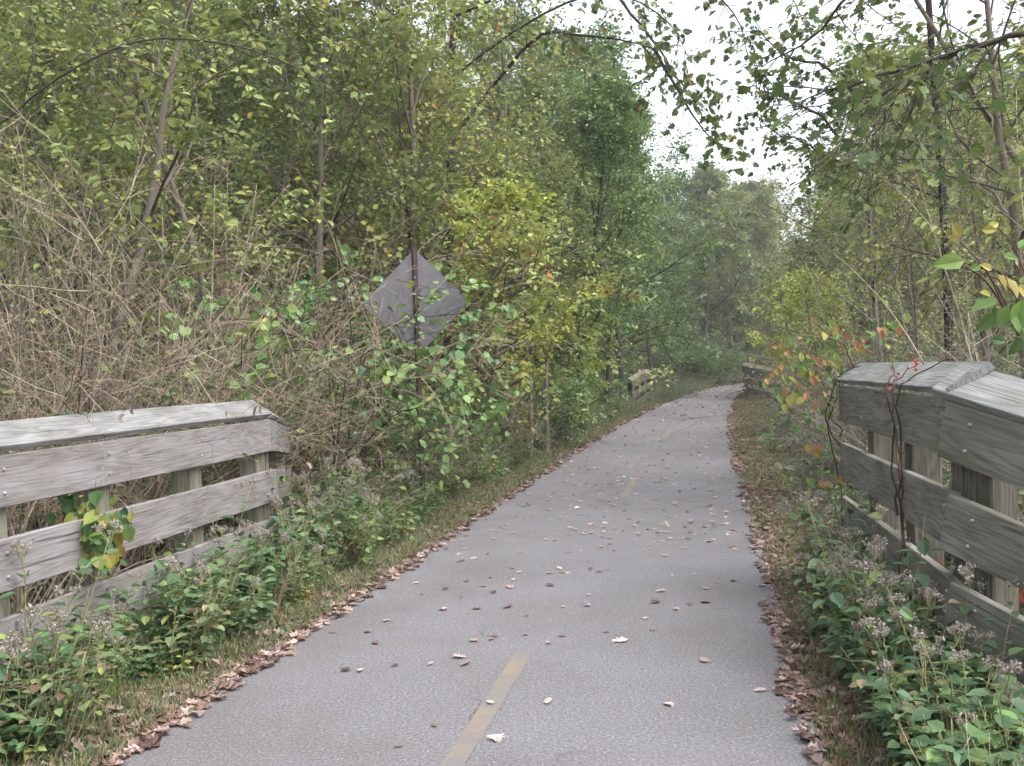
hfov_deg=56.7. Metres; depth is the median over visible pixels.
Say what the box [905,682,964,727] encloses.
leafy weed
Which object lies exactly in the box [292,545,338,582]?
leafy weed
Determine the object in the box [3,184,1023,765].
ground
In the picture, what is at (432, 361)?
leafy bush
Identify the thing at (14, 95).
hillside tree
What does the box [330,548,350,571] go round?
leafy weed
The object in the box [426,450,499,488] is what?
roadside bush
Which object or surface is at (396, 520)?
leafy weed
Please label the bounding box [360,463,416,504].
flowering weed
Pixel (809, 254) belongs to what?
woodland tree
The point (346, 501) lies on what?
flowering weed
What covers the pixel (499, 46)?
hillside tree
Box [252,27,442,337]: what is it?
broadleaf tree
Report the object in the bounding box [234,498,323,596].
flowering weed
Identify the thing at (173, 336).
honeysuckle shrub
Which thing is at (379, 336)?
roadside bush
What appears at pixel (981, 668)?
flowering weed
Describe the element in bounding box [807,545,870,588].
leafy weed
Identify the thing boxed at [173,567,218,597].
leafy weed
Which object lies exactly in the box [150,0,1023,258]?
sky
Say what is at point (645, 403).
roadside bush
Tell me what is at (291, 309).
honeysuckle shrub
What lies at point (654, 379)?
roadside bush
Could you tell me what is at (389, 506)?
leafy weed
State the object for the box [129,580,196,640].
leafy weed
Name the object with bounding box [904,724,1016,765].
leafy weed
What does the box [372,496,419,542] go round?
leafy weed
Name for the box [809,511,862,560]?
flowering weed
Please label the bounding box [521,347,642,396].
leafy bush
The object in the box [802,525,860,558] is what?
flowering weed
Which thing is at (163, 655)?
leafy weed
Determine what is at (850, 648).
leafy weed
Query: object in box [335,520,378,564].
leafy weed
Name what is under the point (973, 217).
hillside tree
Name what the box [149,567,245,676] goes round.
leafy weed
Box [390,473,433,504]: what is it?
flowering weed
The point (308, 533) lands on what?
flowering weed
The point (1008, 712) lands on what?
leafy weed
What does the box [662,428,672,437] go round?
painted dash
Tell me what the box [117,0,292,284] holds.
hillside tree
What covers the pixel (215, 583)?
ground cover
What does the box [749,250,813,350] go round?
woodland tree
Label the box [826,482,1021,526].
roadside bush
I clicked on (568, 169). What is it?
slender tree
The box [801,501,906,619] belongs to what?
flowering weed
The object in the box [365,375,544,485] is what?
shrub
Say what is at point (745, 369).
wooden fence
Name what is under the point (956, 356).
leafy bush
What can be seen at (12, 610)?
dry bramble
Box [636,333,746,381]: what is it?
leafy bush
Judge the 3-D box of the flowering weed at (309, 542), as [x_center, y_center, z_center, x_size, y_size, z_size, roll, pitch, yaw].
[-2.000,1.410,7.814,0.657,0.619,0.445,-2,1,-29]
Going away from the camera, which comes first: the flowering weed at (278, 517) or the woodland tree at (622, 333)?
the flowering weed at (278, 517)
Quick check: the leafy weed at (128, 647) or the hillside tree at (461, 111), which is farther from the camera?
the hillside tree at (461, 111)
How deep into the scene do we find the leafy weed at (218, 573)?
6.87 m
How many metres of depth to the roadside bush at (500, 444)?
16.60 m
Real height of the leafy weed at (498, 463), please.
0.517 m
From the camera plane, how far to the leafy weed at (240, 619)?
6.14 m
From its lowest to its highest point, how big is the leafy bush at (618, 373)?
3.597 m
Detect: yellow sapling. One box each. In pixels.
[407,166,617,472]
[521,290,619,420]
[744,263,871,412]
[746,264,862,406]
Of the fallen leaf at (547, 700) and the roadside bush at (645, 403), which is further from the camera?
the roadside bush at (645, 403)
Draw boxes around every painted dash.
[440,652,532,765]
[620,475,640,496]
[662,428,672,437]
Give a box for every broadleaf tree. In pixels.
[0,0,117,180]
[0,1,110,217]
[66,0,355,337]
[145,40,332,318]
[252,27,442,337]
[391,66,659,403]
[428,152,539,388]
[433,55,685,433]
[462,11,670,393]
[515,87,736,413]
[546,150,734,407]
[597,187,717,373]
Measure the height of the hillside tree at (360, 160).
12.166 m
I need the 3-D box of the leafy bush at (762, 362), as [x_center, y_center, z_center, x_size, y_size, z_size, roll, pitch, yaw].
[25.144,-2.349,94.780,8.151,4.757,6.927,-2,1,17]
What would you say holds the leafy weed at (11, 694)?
on the ground at (789, 492)
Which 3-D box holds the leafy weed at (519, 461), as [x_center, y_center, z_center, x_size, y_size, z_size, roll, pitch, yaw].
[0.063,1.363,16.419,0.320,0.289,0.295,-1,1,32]
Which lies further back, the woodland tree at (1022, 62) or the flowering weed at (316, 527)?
the woodland tree at (1022, 62)
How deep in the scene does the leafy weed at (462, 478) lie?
13.66 m
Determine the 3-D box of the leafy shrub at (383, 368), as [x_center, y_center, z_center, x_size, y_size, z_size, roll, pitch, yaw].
[-1.820,0.267,10.275,3.962,3.684,2.162,-2,1,0]
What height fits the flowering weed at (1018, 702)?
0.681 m
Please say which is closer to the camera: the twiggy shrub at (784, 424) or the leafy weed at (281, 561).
the leafy weed at (281, 561)
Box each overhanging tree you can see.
[442,0,842,393]
[703,0,954,361]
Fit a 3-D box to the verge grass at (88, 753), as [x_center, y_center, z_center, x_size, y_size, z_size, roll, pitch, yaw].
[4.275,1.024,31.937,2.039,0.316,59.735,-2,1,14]
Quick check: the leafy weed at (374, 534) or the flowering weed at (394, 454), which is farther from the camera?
the flowering weed at (394, 454)
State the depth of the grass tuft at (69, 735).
4.29 m
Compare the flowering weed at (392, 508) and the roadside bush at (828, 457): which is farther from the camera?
the roadside bush at (828, 457)
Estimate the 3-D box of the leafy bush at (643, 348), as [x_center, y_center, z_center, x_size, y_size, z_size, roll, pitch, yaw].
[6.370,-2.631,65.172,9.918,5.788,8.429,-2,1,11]
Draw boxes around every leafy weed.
[0,642,95,726]
[0,644,72,700]
[0,652,97,765]
[0,696,65,765]
[0,701,30,746]
[5,638,143,756]
[7,625,96,726]
[11,625,107,711]
[13,617,89,677]
[52,592,135,683]
[57,620,137,676]
[73,627,118,646]
[81,673,114,714]
[105,641,162,683]
[106,626,135,672]
[107,631,173,685]
[124,611,196,669]
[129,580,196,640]
[133,636,170,679]
[145,575,228,649]
[146,613,197,664]
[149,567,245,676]
[149,568,247,635]
[150,590,224,649]
[150,641,201,683]
[152,631,188,663]
[154,560,248,651]
[157,590,232,670]
[172,586,241,644]
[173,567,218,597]
[177,574,243,607]
[181,588,236,631]
[200,589,262,635]
[203,589,265,638]
[206,534,284,607]
[211,554,276,587]
[211,571,252,603]
[212,544,279,623]
[224,599,258,639]
[227,587,260,626]
[229,594,259,636]
[247,533,311,575]
[254,544,294,576]
[258,553,316,609]
[275,534,321,556]
[277,508,337,551]
[282,575,319,603]
[289,550,319,585]
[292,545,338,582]
[298,557,330,584]
[306,508,381,570]
[322,509,383,568]
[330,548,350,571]
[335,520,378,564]
[348,528,372,556]
[359,492,406,521]
[365,520,379,545]
[367,502,403,545]
[370,498,398,529]
[371,485,415,524]
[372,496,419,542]
[372,521,394,540]
[375,500,412,538]
[376,518,400,544]
[399,493,434,524]
[403,481,440,516]
[427,479,448,505]
[428,474,450,500]
[437,469,461,495]
[444,479,469,493]
[451,475,467,493]
[455,463,483,484]
[457,468,470,487]
[458,453,493,478]
[460,453,487,484]
[465,457,504,483]
[466,456,508,479]
[490,450,507,477]
[497,455,508,470]
[498,433,535,457]
[509,433,534,461]
[510,452,528,467]
[511,454,524,466]
[787,531,831,595]
[790,536,818,582]
[802,566,825,602]
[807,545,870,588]
[824,566,903,615]
[825,549,870,577]
[827,573,909,625]
[828,647,972,765]
[835,580,932,648]
[840,617,864,660]
[846,633,891,690]
[854,648,904,700]
[860,638,908,670]
[867,605,951,691]
[867,663,982,762]
[871,600,940,637]
[872,680,929,738]
[873,700,940,765]
[876,634,996,719]
[882,686,948,762]
[889,643,977,695]
[889,668,971,725]
[897,731,941,765]
[899,719,1017,765]
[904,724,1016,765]
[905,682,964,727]
[906,692,1023,765]
[908,658,997,703]
[909,664,963,692]
[916,714,1021,763]
[922,674,1022,743]
[923,675,1017,743]
[932,719,1023,765]
[937,699,1021,753]
[941,683,1023,765]
[962,709,1022,765]
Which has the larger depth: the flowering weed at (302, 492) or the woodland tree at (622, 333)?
the woodland tree at (622, 333)
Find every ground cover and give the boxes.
[15,349,953,664]
[107,415,1023,688]
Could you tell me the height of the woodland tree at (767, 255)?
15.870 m
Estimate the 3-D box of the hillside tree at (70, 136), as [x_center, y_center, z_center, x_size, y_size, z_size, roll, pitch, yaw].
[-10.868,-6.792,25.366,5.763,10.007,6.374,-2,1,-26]
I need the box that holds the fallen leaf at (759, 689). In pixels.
[754,687,765,690]
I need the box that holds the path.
[113,380,822,765]
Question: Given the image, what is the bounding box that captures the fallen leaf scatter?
[464,383,754,538]
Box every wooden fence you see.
[0,400,291,696]
[628,369,651,405]
[741,362,780,404]
[837,361,1023,724]
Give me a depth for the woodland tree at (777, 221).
134.70 m
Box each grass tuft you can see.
[1,638,123,752]
[86,639,153,704]
[121,588,181,652]
[181,598,242,654]
[206,538,286,585]
[219,533,304,611]
[232,594,263,637]
[241,526,322,600]
[305,511,374,564]
[307,524,355,580]
[322,515,373,561]
[329,508,389,561]
[346,526,370,554]
[348,514,395,558]
[362,490,402,541]
[388,516,411,538]
[875,633,1009,703]
[898,712,1000,765]
[913,695,1013,765]
[944,727,1005,765]
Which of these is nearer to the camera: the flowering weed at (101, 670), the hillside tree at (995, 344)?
the flowering weed at (101, 670)
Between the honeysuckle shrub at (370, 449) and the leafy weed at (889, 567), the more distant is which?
the honeysuckle shrub at (370, 449)
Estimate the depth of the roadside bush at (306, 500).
11.19 m
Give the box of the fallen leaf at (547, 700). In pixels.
[544,697,551,702]
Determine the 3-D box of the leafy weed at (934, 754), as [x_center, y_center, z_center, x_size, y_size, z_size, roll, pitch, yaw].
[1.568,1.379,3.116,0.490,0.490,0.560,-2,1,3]
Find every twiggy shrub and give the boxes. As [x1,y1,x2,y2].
[674,219,1022,498]
[686,251,1019,474]
[721,354,937,461]
[724,280,1023,571]
[735,340,971,490]
[741,353,904,423]
[751,307,1023,527]
[766,323,1019,495]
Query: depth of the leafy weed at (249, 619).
6.18 m
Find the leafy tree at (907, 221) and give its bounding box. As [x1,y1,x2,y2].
[762,37,1023,486]
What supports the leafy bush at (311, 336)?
on the ground at (789, 492)
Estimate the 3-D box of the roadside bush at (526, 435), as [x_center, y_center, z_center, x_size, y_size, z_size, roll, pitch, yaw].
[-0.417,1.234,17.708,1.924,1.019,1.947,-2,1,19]
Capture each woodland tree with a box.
[2,0,212,156]
[3,1,160,188]
[44,9,172,247]
[177,17,297,244]
[236,11,384,250]
[470,40,670,365]
[509,128,656,363]
[533,117,649,352]
[577,147,693,351]
[584,231,675,353]
[625,258,673,340]
[636,227,703,346]
[638,168,734,347]
[644,158,785,361]
[667,220,748,349]
[675,218,729,322]
[679,178,800,382]
[691,211,778,342]
[709,172,816,379]
[711,238,784,359]
[721,228,791,356]
[747,33,1000,352]
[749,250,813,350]
[755,146,906,382]
[761,235,811,339]
[762,200,791,269]
[825,173,936,339]
[847,152,979,346]
[853,139,988,332]
[886,111,1010,340]
[922,83,1023,346]
[962,43,1023,270]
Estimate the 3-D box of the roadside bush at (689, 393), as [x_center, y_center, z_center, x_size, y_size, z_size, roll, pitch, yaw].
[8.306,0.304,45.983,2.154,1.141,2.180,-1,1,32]
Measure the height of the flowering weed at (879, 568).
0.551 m
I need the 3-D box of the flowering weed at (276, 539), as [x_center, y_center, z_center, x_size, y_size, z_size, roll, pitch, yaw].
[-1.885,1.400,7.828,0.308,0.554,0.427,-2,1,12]
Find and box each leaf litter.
[2,384,732,765]
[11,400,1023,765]
[725,384,1021,765]
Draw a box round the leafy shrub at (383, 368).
[174,237,523,502]
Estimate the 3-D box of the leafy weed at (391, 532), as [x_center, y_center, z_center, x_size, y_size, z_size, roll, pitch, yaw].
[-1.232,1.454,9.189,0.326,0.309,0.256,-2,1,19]
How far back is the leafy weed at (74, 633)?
5.20 m
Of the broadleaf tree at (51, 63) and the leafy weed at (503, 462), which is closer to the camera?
the leafy weed at (503, 462)
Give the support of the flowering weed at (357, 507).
on the ground at (789, 492)
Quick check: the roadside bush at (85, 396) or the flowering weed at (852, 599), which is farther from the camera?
the roadside bush at (85, 396)
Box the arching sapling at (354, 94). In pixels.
[0,26,374,140]
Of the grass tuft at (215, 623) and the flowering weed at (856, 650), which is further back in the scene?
the grass tuft at (215, 623)
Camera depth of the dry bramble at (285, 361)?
11.31 m
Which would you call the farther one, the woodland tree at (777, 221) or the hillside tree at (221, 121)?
the woodland tree at (777, 221)
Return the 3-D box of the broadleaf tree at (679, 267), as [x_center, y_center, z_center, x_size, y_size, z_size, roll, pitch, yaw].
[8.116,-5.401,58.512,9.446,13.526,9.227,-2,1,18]
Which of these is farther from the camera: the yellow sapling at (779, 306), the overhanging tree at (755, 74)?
the yellow sapling at (779, 306)
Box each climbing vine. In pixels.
[42,482,134,580]
[48,401,97,441]
[757,305,909,552]
[884,348,953,596]
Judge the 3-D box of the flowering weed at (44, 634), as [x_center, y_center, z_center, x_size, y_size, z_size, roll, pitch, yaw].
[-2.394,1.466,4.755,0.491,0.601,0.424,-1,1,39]
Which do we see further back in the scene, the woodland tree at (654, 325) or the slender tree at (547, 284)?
the woodland tree at (654, 325)
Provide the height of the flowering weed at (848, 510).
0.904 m
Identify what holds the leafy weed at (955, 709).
on the ground at (789, 492)
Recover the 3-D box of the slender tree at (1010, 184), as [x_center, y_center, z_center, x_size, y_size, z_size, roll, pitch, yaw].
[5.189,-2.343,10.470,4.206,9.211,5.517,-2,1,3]
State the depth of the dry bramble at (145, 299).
11.05 m
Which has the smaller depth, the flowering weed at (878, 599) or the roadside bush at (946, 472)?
the flowering weed at (878, 599)
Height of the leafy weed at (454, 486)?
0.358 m
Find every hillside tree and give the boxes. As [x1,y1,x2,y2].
[0,0,194,392]
[0,0,270,304]
[0,0,365,404]
[0,14,94,286]
[1,0,53,168]
[5,0,207,295]
[48,0,465,412]
[75,0,505,430]
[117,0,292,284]
[136,18,274,281]
[187,0,668,450]
[217,85,355,295]
[250,29,515,354]
[264,11,529,394]
[293,96,397,341]
[325,0,661,389]
[390,0,676,397]
[704,16,1005,401]
[753,106,982,387]
[755,207,898,384]
[790,192,942,365]
[835,83,1023,361]
[847,10,1023,395]
[848,124,1013,361]
[864,63,1023,361]
[898,9,1023,371]
[927,127,1023,335]
[929,61,1023,339]
[965,136,1023,358]
[981,114,1023,335]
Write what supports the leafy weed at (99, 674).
on the ground at (789, 492)
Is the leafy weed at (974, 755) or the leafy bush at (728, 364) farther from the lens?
the leafy bush at (728, 364)
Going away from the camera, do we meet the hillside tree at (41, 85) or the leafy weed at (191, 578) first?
the leafy weed at (191, 578)
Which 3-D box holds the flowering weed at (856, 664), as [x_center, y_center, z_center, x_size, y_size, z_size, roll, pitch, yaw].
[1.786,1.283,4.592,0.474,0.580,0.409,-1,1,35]
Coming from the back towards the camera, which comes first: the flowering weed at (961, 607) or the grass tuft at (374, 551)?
the grass tuft at (374, 551)
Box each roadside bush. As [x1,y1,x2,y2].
[0,226,86,346]
[0,286,313,409]
[0,306,163,408]
[0,311,119,452]
[0,333,73,420]
[0,346,173,518]
[6,405,238,578]
[222,469,388,525]
[243,328,452,398]
[280,357,524,471]
[294,414,486,502]
[295,469,433,515]
[330,451,464,500]
[339,322,454,361]
[377,365,526,425]
[403,428,504,467]
[405,453,469,486]
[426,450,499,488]
[428,433,540,470]
[429,429,528,464]
[447,405,534,442]
[460,397,580,447]
[461,423,547,459]
[468,430,535,458]
[481,420,515,445]
[493,416,557,454]
[498,419,575,449]
[526,368,627,397]
[533,404,604,422]
[549,404,596,436]
[563,408,606,426]
[564,389,620,414]
[572,400,615,423]
[574,345,633,370]
[592,392,629,415]
[594,391,642,413]
[601,388,648,410]
[602,387,645,406]
[604,355,677,396]
[625,377,666,393]
[626,364,689,388]
[626,389,658,406]
[640,381,682,401]
[667,378,705,397]
[683,374,720,386]
[703,377,729,385]
[750,397,819,433]
[760,423,838,457]
[766,418,824,449]
[776,404,814,437]
[776,459,1023,563]
[779,439,949,500]
[782,395,849,444]
[786,430,847,458]
[806,427,865,476]
[807,412,867,474]
[809,441,864,487]
[810,463,904,503]
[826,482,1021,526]
[862,458,1023,569]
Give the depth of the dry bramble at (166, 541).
10.00 m
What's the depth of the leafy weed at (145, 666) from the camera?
5.32 m
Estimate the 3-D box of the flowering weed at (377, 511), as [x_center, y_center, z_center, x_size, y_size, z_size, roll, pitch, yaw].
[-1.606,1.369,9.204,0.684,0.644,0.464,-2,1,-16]
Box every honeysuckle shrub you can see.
[0,216,518,545]
[0,273,396,552]
[208,315,525,495]
[210,367,432,525]
[454,342,628,447]
[749,320,1021,466]
[777,348,933,432]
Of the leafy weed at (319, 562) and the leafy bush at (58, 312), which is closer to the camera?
the leafy weed at (319, 562)
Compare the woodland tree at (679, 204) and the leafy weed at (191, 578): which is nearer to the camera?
the leafy weed at (191, 578)
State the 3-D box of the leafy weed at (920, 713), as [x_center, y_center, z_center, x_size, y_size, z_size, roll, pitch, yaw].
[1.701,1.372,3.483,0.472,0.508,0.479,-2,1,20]
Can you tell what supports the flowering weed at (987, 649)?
on the ground at (789, 492)
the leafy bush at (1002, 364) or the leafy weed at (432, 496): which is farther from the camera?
the leafy bush at (1002, 364)
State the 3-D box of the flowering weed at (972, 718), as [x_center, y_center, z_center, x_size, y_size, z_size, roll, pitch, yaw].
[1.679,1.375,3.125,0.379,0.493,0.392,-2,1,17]
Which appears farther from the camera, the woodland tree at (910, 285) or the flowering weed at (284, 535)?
the woodland tree at (910, 285)
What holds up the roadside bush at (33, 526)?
on the ground at (789, 492)
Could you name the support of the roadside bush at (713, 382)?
on the ground at (789, 492)
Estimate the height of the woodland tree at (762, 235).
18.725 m
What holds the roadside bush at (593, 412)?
on the ground at (789, 492)
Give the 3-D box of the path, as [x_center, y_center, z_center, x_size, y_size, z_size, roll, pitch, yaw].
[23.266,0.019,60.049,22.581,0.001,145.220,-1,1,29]
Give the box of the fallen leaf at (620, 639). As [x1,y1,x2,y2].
[612,636,627,642]
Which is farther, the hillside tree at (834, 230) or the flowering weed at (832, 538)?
the hillside tree at (834, 230)
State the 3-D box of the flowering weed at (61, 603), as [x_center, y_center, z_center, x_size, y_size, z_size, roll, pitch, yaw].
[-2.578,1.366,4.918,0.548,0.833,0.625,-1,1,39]
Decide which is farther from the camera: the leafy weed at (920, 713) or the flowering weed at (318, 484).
the flowering weed at (318, 484)
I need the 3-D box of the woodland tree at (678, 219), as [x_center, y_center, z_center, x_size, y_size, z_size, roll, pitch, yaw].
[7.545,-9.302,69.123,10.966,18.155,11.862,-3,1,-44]
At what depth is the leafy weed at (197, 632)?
5.53 m
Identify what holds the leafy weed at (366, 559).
on the ground at (789, 492)
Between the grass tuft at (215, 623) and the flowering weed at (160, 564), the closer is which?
the grass tuft at (215, 623)
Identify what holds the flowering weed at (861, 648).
on the ground at (789, 492)
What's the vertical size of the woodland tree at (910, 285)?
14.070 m
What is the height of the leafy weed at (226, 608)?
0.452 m
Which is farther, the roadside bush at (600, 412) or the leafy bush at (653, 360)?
the leafy bush at (653, 360)
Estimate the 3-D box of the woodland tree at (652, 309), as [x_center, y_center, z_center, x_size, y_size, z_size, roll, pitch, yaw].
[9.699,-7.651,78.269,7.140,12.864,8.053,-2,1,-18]
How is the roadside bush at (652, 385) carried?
on the ground at (789, 492)
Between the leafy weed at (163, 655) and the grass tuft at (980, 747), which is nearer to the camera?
the grass tuft at (980, 747)
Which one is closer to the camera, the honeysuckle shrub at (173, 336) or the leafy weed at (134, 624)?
the leafy weed at (134, 624)
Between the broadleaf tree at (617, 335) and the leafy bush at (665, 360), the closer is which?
the broadleaf tree at (617, 335)
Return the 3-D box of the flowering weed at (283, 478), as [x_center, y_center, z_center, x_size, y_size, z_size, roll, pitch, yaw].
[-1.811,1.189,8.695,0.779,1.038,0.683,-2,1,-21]
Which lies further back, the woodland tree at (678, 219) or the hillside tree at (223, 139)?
the woodland tree at (678, 219)
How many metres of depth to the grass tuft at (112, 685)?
4.96 m
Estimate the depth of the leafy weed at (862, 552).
6.28 m
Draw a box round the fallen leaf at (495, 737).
[488,733,504,741]
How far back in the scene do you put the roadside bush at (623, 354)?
55.78 m
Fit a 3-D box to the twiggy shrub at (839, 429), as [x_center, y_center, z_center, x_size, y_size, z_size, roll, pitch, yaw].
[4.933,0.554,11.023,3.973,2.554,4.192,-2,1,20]
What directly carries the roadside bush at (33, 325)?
on the ground at (789, 492)
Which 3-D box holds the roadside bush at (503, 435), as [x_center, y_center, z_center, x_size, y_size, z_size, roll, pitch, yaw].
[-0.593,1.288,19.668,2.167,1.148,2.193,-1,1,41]
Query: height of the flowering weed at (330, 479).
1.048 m
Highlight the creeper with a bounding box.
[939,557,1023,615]
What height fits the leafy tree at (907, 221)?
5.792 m
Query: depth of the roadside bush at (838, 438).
14.36 m
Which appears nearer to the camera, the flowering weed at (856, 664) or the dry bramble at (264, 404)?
the flowering weed at (856, 664)
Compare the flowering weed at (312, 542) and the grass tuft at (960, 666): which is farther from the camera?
the flowering weed at (312, 542)
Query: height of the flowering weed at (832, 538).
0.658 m
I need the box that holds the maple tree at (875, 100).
[712,0,1023,236]
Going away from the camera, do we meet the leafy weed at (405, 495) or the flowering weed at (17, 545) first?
the flowering weed at (17, 545)
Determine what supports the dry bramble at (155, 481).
on the ground at (789, 492)
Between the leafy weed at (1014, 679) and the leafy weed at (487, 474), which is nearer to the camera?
the leafy weed at (1014, 679)
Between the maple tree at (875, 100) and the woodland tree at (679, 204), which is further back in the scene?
the woodland tree at (679, 204)
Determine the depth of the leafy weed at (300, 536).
7.93 m
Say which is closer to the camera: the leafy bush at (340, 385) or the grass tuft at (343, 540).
the grass tuft at (343, 540)
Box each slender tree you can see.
[0,0,387,439]
[22,0,345,534]
[441,129,600,455]
[474,140,615,451]
[754,0,1023,329]
[791,0,1023,378]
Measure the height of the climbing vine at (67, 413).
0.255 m
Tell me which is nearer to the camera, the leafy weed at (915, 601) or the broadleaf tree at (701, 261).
the leafy weed at (915, 601)
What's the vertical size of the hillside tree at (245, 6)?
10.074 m
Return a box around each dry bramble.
[0,41,463,590]
[0,87,496,503]
[0,107,554,567]
[0,111,333,434]
[0,136,204,614]
[0,146,456,537]
[0,163,202,608]
[0,172,599,525]
[0,174,400,611]
[0,204,406,608]
[0,251,428,584]
[0,280,449,566]
[3,280,506,533]
[17,208,340,572]
[32,178,440,535]
[139,315,531,525]
[152,238,370,534]
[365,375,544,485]
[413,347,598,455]
[715,193,1021,465]
[816,77,1023,393]
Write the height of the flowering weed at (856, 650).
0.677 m
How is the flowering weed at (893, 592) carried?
on the ground at (789, 492)
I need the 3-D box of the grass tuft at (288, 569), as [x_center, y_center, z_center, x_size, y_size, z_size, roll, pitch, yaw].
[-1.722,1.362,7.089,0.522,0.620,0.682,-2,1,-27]
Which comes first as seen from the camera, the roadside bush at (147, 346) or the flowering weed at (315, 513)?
the flowering weed at (315, 513)
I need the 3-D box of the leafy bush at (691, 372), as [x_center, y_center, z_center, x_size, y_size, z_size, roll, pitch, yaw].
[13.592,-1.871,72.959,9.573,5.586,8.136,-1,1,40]
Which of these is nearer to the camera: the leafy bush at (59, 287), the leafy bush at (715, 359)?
the leafy bush at (59, 287)
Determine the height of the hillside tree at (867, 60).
8.176 m
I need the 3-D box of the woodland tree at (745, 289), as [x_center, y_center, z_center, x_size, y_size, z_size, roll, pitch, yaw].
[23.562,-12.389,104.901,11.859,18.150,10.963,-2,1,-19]
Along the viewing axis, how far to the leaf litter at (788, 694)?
5.74 m
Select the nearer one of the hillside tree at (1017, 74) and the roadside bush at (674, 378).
the hillside tree at (1017, 74)
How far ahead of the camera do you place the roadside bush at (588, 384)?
34.73 m
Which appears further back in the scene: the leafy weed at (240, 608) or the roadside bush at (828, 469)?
the roadside bush at (828, 469)
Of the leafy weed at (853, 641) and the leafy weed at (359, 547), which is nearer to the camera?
the leafy weed at (853, 641)
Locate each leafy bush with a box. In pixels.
[0,195,197,353]
[0,209,194,364]
[0,337,75,450]
[1,263,187,401]
[96,279,511,497]
[149,295,378,369]
[158,291,368,402]
[335,359,495,433]
[336,322,517,402]
[351,345,542,414]
[471,348,611,434]
[485,350,558,401]
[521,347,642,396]
[522,343,606,376]
[528,367,624,412]
[553,340,633,379]
[573,331,677,372]
[576,351,648,385]
[624,322,689,377]
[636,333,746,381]
[636,344,710,379]
[638,323,764,385]
[644,336,727,381]
[646,328,739,379]
[669,331,752,383]
[709,337,759,378]
[714,334,769,383]
[749,349,792,379]
[796,326,978,408]
[809,316,1020,406]
[970,331,1014,368]
[978,331,1020,375]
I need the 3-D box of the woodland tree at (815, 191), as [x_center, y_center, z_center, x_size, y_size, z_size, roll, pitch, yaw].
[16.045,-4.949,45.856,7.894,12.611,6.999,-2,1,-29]
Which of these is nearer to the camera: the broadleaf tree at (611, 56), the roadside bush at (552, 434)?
the roadside bush at (552, 434)
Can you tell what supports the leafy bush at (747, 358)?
on the ground at (789, 492)
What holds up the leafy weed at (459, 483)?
on the ground at (789, 492)
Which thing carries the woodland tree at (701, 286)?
on the ground at (789, 492)
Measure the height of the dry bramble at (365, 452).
3.451 m
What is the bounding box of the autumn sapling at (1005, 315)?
[933,221,1023,354]
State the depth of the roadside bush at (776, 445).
17.16 m
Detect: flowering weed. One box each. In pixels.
[0,516,124,739]
[0,607,69,712]
[0,617,67,695]
[0,623,83,723]
[0,633,32,764]
[7,615,122,709]
[9,563,94,686]
[21,603,112,739]
[31,591,124,691]
[48,622,128,741]
[49,612,123,669]
[82,570,144,650]
[108,557,211,668]
[132,476,260,618]
[144,535,238,601]
[148,559,207,635]
[175,518,259,591]
[189,574,267,649]
[213,525,283,607]
[231,531,289,596]
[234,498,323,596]
[234,515,296,562]
[235,520,313,588]
[241,515,312,553]
[243,516,302,572]
[253,540,309,605]
[264,465,356,550]
[265,485,342,575]
[270,496,343,556]
[271,516,305,549]
[273,530,329,598]
[277,521,319,550]
[278,458,359,540]
[284,468,318,525]
[284,543,324,597]
[286,527,324,578]
[290,455,368,531]
[290,473,369,523]
[290,495,345,526]
[295,457,371,555]
[299,493,351,536]
[301,470,361,511]
[305,453,370,520]
[313,501,366,560]
[315,491,382,532]
[316,493,376,528]
[317,487,368,522]
[317,488,379,548]
[320,463,381,513]
[326,452,395,511]
[330,496,378,524]
[331,474,384,510]
[341,456,394,515]
[341,464,410,521]
[351,465,402,494]
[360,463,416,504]
[361,469,422,521]
[368,483,405,513]
[372,471,410,496]
[373,499,401,519]
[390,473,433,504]
[390,480,422,514]
[392,465,427,501]
[397,466,431,509]
[773,459,880,559]
[773,489,850,598]
[777,491,826,558]
[794,521,884,572]
[794,539,862,639]
[797,488,941,671]
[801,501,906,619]
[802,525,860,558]
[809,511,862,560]
[813,542,931,685]
[817,513,926,624]
[817,583,874,635]
[820,500,906,612]
[822,526,906,609]
[825,524,904,570]
[825,541,914,618]
[825,549,914,659]
[833,526,889,617]
[838,552,946,667]
[838,590,936,693]
[840,570,944,700]
[844,571,957,675]
[844,576,941,668]
[844,603,949,682]
[847,621,945,727]
[848,557,897,589]
[849,579,907,600]
[852,576,904,617]
[854,621,974,751]
[856,560,945,690]
[857,561,980,714]
[861,643,1023,765]
[873,573,987,685]
[876,575,1023,719]
[884,570,915,618]
[884,616,996,695]
[888,608,1009,690]
[903,624,1023,765]
[925,646,1023,745]
[952,709,1023,765]
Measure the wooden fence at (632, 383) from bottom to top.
1.906 m
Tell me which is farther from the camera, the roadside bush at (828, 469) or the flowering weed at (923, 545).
the roadside bush at (828, 469)
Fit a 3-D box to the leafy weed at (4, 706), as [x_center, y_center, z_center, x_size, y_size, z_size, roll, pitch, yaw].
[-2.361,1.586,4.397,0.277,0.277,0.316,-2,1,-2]
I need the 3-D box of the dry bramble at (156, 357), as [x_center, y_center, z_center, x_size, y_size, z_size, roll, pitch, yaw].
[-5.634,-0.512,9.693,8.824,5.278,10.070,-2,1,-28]
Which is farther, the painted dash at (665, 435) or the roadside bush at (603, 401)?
the roadside bush at (603, 401)
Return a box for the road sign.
[364,248,466,511]
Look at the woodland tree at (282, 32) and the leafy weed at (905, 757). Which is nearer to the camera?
the leafy weed at (905, 757)
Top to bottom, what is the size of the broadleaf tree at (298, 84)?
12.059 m
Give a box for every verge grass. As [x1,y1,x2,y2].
[0,387,705,765]
[731,386,910,765]
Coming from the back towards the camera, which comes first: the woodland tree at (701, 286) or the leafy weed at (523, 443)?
the woodland tree at (701, 286)
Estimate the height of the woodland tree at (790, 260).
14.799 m

